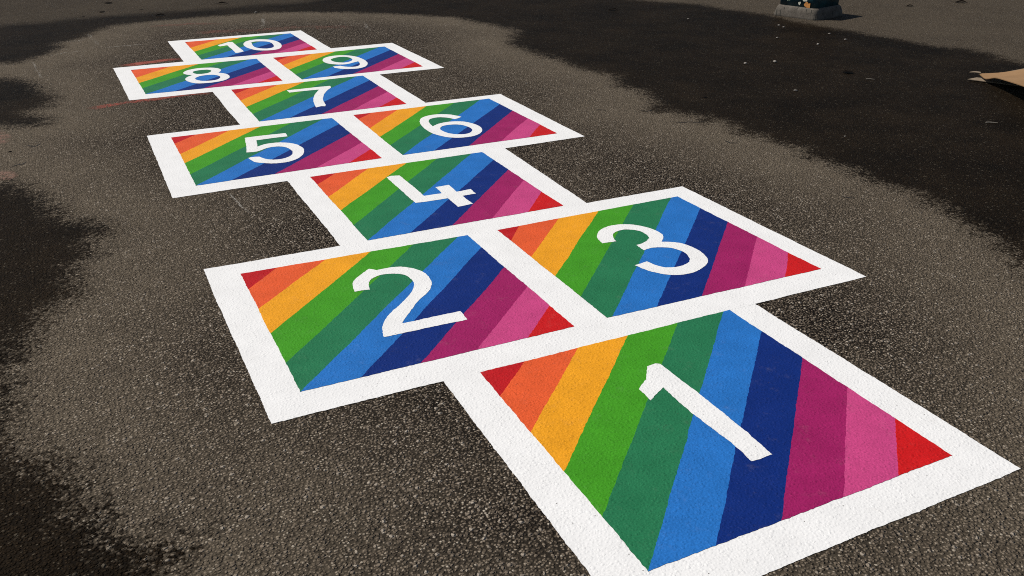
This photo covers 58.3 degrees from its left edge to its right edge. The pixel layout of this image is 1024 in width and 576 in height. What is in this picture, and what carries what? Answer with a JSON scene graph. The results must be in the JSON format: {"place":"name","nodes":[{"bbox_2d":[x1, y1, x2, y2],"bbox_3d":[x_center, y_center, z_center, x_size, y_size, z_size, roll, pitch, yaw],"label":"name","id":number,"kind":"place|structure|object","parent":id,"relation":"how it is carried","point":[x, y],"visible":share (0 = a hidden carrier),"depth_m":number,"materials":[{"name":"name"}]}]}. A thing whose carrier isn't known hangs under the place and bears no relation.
{"place":"outdoors","nodes":[
{"label":"outdoors","id":0,"kind":"place"},
{"bbox_2d":[0,0,1023,575],"bbox_3d":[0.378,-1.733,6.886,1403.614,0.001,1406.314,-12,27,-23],"label":"ground","id":1,"kind":"structure","parent":0,"point":[140,434],"depth_m":3.56,"materials":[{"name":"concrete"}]},
{"bbox_2d":[0,172,13,178],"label":"pink stain","id":2,"kind":"object","parent":1,"relation":"on","point":[8,173],"visible":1,"depth_m":4.38,"materials":[{"name":"brown"}]},
{"bbox_2d":[101,93,197,107],"bbox_3d":[-2.264,-1.183,5.759,0.791,0.001,0.174,-16,29,-30],"label":"faded line","id":3,"kind":"object","parent":1,"relation":"on","point":[146,100],"visible":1,"depth_m":5.75,"materials":[{"name":"red paint"}]},
{"bbox_2d":[129,59,170,65],"bbox_3d":[-2.679,-1.680,6.825,0.479,0.001,0.150,-19,31,-34],"label":"faded line","id":4,"kind":"object","parent":1,"relation":"on","point":[137,63],"visible":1,"depth_m":6.81,"materials":[{"name":"red paint"}]},
{"bbox_2d":[209,26,321,32],"bbox_3d":[-2.079,-2.288,8.111,1.396,0.001,0.297,-5,25,-9],"label":"faded line","id":5,"kind":"object","parent":1,"relation":"on","point":[262,29],"visible":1,"depth_m":8.07,"materials":[{"name":"brown paint"}]},
{"bbox_2d":[113,30,1019,575],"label":"hopscotch","id":6,"kind":"object","parent":1,"relation":"on","point":[641,384],"visible":1,"depth_m":2.96,"materials":[{"name":"multicoloured paint"}]},
{"bbox_2d":[774,0,842,20],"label":"painted post","id":7,"kind":"object","parent":1,"relation":"on","point":[815,10],"visible":0.95,"depth_m":8.41,"materials":[{"name":"concrete"}]},
{"bbox_2d":[968,68,1023,86],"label":"cardboard","id":8,"kind":"object","parent":1,"relation":"on","point":[1014,77],"visible":1,"depth_m":5.99,"materials":[{"name":"beige cardboard"}]}
]}

